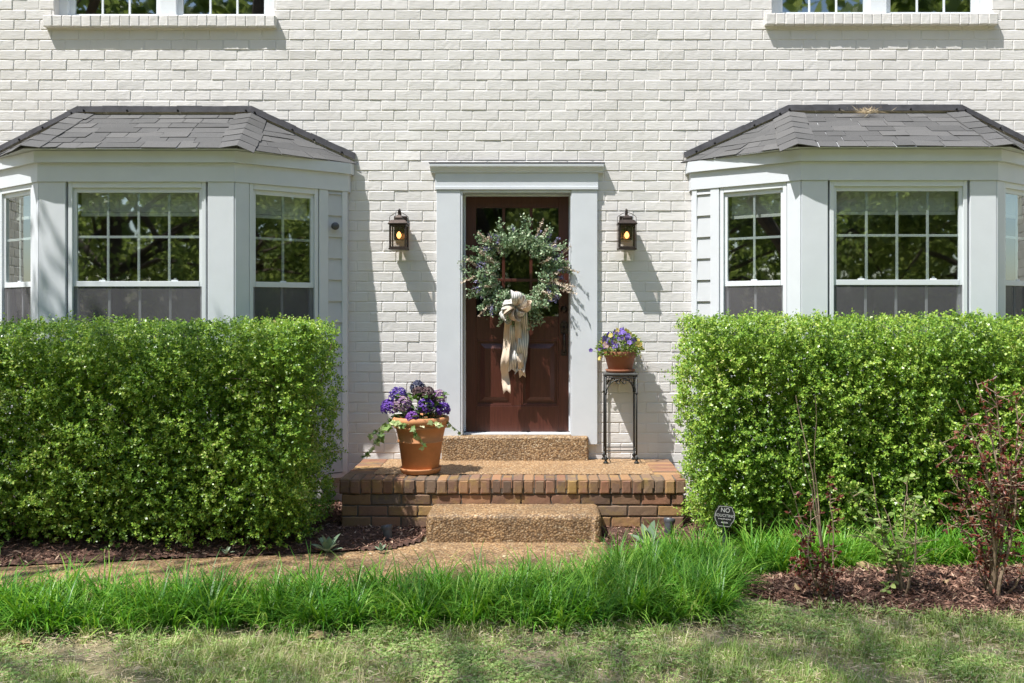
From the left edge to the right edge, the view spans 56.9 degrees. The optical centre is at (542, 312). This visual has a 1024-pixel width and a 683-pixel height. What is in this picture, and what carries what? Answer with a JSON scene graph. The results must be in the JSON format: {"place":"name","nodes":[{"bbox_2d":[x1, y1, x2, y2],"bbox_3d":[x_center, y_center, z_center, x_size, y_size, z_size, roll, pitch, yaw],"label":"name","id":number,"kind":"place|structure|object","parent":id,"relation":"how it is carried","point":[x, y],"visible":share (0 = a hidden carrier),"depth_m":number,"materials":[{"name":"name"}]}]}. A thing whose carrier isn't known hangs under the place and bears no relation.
{"place":"outdoors","nodes":[
{"label":"outdoors","id":0,"kind":"place"},
{"bbox_2d":[0,542,607,606],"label":"walkway","id":1,"kind":"structure","parent":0,"point":[465,552],"depth_m":6.14,"materials":[{"name":"concrete"}]},
{"bbox_2d":[0,532,1023,682],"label":"lawn","id":2,"kind":"structure","parent":0,"point":[99,661],"depth_m":4.53,"materials":[{"name":"plant"}]},
{"bbox_2d":[16,638,35,646],"bbox_3d":[-2.499,1.600,4.571,0.090,0.029,0.060,0,0,-38],"label":"fallen leaf","id":3,"kind":"object","parent":2,"relation":"on","point":[22,642],"visible":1,"depth_m":4.58,"materials":[{"name":"beige plant"}]},
{"bbox_2d":[0,502,425,565],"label":"mulch bed","id":4,"kind":"object","parent":2,"relation":"on","point":[155,555],"visible":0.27,"depth_m":6.42,"materials":[{"name":"brown wood"}]},
{"bbox_2d":[0,309,347,551],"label":"hedge","id":5,"kind":"object","parent":4,"relation":"on","point":[277,371],"visible":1,"depth_m":6.36,"materials":[{"name":"green plant"}]},
{"bbox_2d":[221,547,234,553],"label":"lambs ear plant","id":6,"kind":"object","parent":4,"relation":"on","point":[226,551],"visible":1,"depth_m":6.25,"materials":[{"name":"green plant"}]},
{"bbox_2d":[311,533,340,552],"bbox_3d":[-1.431,1.539,6.296,0.196,0.129,0.207,0,0,-23],"label":"lambs ear plant","id":7,"kind":"object","parent":4,"relation":"on","point":[328,544],"visible":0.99,"depth_m":6.29,"materials":[{"name":"green plant"}]},
{"bbox_2d":[375,543,386,550],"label":"lambs ear plant","id":8,"kind":"object","parent":4,"relation":"on","point":[380,547],"visible":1,"depth_m":6.33,"materials":[{"name":"green plant"}]},
{"bbox_2d":[381,524,392,540],"bbox_3d":[-1.095,1.569,6.645,0.088,0.164,0.097,0,0,0],"label":"garden spotlight","id":9,"kind":"object","parent":4,"relation":"on","point":[386,530],"visible":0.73,"depth_m":6.61,"materials":[{"name":"black plastic"}]},
{"bbox_2d":[308,630,327,638],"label":"fallen leaf","id":10,"kind":"object","parent":2,"relation":"on","point":[317,632],"visible":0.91,"depth_m":4.67,"materials":[{"name":"beige plant"}]},
{"bbox_2d":[0,0,1023,501],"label":"brick house","id":11,"kind":"structure","parent":2,"relation":"on","point":[188,160],"depth_m":8.00,"materials":[{"name":"paint"}]},
{"bbox_2d":[43,0,276,28],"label":"window","id":12,"kind":"structure","parent":11,"relation":"in","point":[169,13],"depth_m":7.94,"materials":[{"name":"white plastic"}]},
{"bbox_2d":[0,106,357,489],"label":"bay window","id":13,"kind":"structure","parent":11,"relation":"in","point":[121,165],"depth_m":7.40,"materials":[{"name":"white paint"}]},
{"bbox_2d":[331,222,338,229],"bbox_3d":[-1.725,-0.715,7.831,0.064,0.065,0.115,0,0,-21],"label":"security camera","id":14,"kind":"object","parent":11,"relation":"attached to","point":[334,225],"visible":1,"depth_m":7.78,"materials":[{"name":"black plastic"}]},
{"bbox_2d":[388,209,409,250],"bbox_3d":[-1.201,-0.698,7.907,0.170,0.350,0.181,0,0,0],"label":"wall lantern","id":15,"kind":"object","parent":11,"relation":"attached to","point":[399,223],"depth_m":7.89,"materials":[{"name":"brown metal"}]},
{"bbox_2d":[465,197,569,431],"bbox_3d":[-0.219,0.011,8.130,0.906,2.043,0.119,0,0,0],"label":"door","id":16,"kind":"structure","parent":11,"relation":"in","point":[539,401],"depth_m":8.14,"materials":[{"name":"brown wood"}]},
{"bbox_2d":[457,213,579,393],"bbox_3d":[-0.200,-0.077,7.933,1.034,1.539,0.342,0,0,0],"label":"wreath","id":17,"kind":"object","parent":16,"relation":"hanging from","point":[517,309],"visible":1,"depth_m":7.95,"materials":[{"name":"plant"}]},
{"bbox_2d":[616,209,637,250],"bbox_3d":[0.705,-0.698,7.907,0.170,0.350,0.181,0,0,0],"label":"wall lantern","id":18,"kind":"object","parent":11,"relation":"attached to","point":[626,223],"depth_m":7.88,"materials":[{"name":"brown metal"}]},
{"bbox_2d":[681,104,1023,489],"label":"bay window","id":19,"kind":"structure","parent":11,"relation":"in","point":[807,170],"depth_m":7.37,"materials":[{"name":"white paint"}]},
{"bbox_2d":[853,106,896,114],"bbox_3d":[2.729,-1.689,7.883,0.501,0.152,0.221,0,0,-12],"label":"straw clump","id":20,"kind":"object","parent":11,"relation":"on","point":[868,110],"visible":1,"depth_m":7.88,"materials":[{"name":"beige plant"}]},
{"bbox_2d":[764,0,997,26],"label":"window","id":21,"kind":"structure","parent":11,"relation":"in","point":[875,12],"depth_m":7.94,"materials":[{"name":"white plastic"}]},
{"bbox_2d":[0,503,1023,646],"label":"border grass","id":22,"kind":"structure","parent":2,"relation":"on","point":[664,578],"depth_m":5.04,"materials":[{"name":"green plant"}]},
{"bbox_2d":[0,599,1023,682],"bbox_3d":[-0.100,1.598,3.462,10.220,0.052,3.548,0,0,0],"label":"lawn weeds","id":23,"kind":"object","parent":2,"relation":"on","point":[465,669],"visible":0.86,"depth_m":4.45,"materials":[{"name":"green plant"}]},
{"bbox_2d":[339,459,685,531],"bbox_3d":[-0.223,1.460,7.502,2.588,0.453,0.991,0,0,0],"label":"porch","id":24,"kind":"object","parent":2,"relation":"on","point":[625,493],"visible":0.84,"depth_m":7.03,"materials":[{"name":"brick"}]},
{"bbox_2d":[360,380,460,474],"bbox_3d":[-1.005,0.880,7.297,0.634,0.716,0.547,0,0,41],"label":"potted hydrangea","id":25,"kind":"object","parent":24,"relation":"on","point":[420,435],"visible":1,"depth_m":7.19,"materials":[{"name":"orange ceramic"}]},
{"bbox_2d":[442,434,588,460],"bbox_3d":[-0.230,1.138,7.965,1.236,0.204,0.136,0,0,0],"label":"door step","id":26,"kind":"object","parent":24,"relation":"on","point":[523,447],"depth_m":7.90,"materials":[{"name":"concrete"}]},
{"bbox_2d":[601,371,638,463],"bbox_3d":[0.646,0.869,7.857,0.297,0.741,0.259,0,0,0],"label":"plant stand","id":27,"kind":"object","parent":24,"relation":"on","point":[624,376],"visible":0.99,"depth_m":7.75,"materials":[{"name":"metal"}]},
{"bbox_2d":[589,327,644,372],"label":"potted pansies","id":28,"kind":"object","parent":27,"relation":"on","point":[620,361],"visible":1,"depth_m":7.77,"materials":[{"name":"purple plant"}]},
{"bbox_2d":[426,503,600,542],"bbox_3d":[-0.204,1.526,6.835,1.243,0.212,0.380,0,0,0],"label":"front step","id":29,"kind":"object","parent":2,"relation":"on","point":[510,523],"visible":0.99,"depth_m":6.65,"materials":[{"name":"concrete"}]},
{"bbox_2d":[602,501,1023,562],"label":"mulch bed","id":30,"kind":"object","parent":2,"relation":"on","point":[616,530],"visible":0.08,"depth_m":6.77,"materials":[{"name":"brown wood"}]},
{"bbox_2d":[0,499,1023,619],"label":"mulch chips","id":31,"kind":"object","parent":30,"relation":"on","point":[781,575],"visible":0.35,"depth_m":5.56,"materials":[{"name":"brown plant"}]},
{"bbox_2d":[856,561,874,570],"bbox_3d":[1.976,1.546,5.759,0.109,0.045,0.075,0,0,0],"label":"fallen leaf","id":32,"kind":"object","parent":31,"relation":"on","point":[862,563],"visible":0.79,"depth_m":5.78,"materials":[{"name":"beige plant"}]},
{"bbox_2d":[631,520,662,542],"bbox_3d":[0.711,1.508,6.455,0.258,0.172,0.222,0,0,18],"label":"lambs ear plant","id":33,"kind":"object","parent":30,"relation":"on","point":[651,530],"visible":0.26,"depth_m":6.45,"materials":[{"name":"green plant"}]},
{"bbox_2d":[664,517,674,535],"bbox_3d":[0.898,1.548,6.675,0.084,0.205,0.097,0,0,0],"label":"garden spotlight","id":34,"kind":"object","parent":30,"relation":"on","point":[667,521],"visible":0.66,"depth_m":6.64,"materials":[{"name":"black plastic"}]},
{"bbox_2d":[714,505,734,553],"bbox_3d":[1.183,1.446,6.143,0.147,0.388,0.026,0,0,-8],"label":"yard sign","id":35,"kind":"object","parent":30,"relation":"on","point":[725,514],"visible":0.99,"depth_m":6.14,"materials":[{"name":"black plastic"}]},
{"bbox_2d":[661,306,1023,543],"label":"hedge","id":36,"kind":"object","parent":30,"relation":"on","point":[717,347],"visible":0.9,"depth_m":6.42,"materials":[{"name":"green plant"}]},
{"bbox_2d":[740,566,1023,618],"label":"mulch bed","id":37,"kind":"object","parent":2,"relation":"on","point":[909,608],"visible":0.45,"depth_m":5.28,"materials":[{"name":"brown wood"}]},
{"bbox_2d":[784,395,847,600],"bbox_3d":[1.498,1.031,5.262,0.384,1.145,0.317,0,0,0],"label":"burgundy shrub","id":38,"kind":"object","parent":37,"relation":"on","point":[825,576],"visible":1,"depth_m":5.22,"materials":[{"name":"red plant"}]},
{"bbox_2d":[846,473,938,593],"bbox_3d":[1.963,1.254,5.300,0.549,0.700,0.425,0,0,0],"label":"rose bush","id":39,"kind":"object","parent":37,"relation":"on","point":[890,556],"visible":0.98,"depth_m":5.29,"materials":[{"name":"green plant"}]},
{"bbox_2d":[936,376,1023,595],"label":"burgundy shrub","id":40,"kind":"object","parent":37,"relation":"on","point":[992,565],"visible":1,"depth_m":5.18,"materials":[{"name":"red plant"}]}
]}

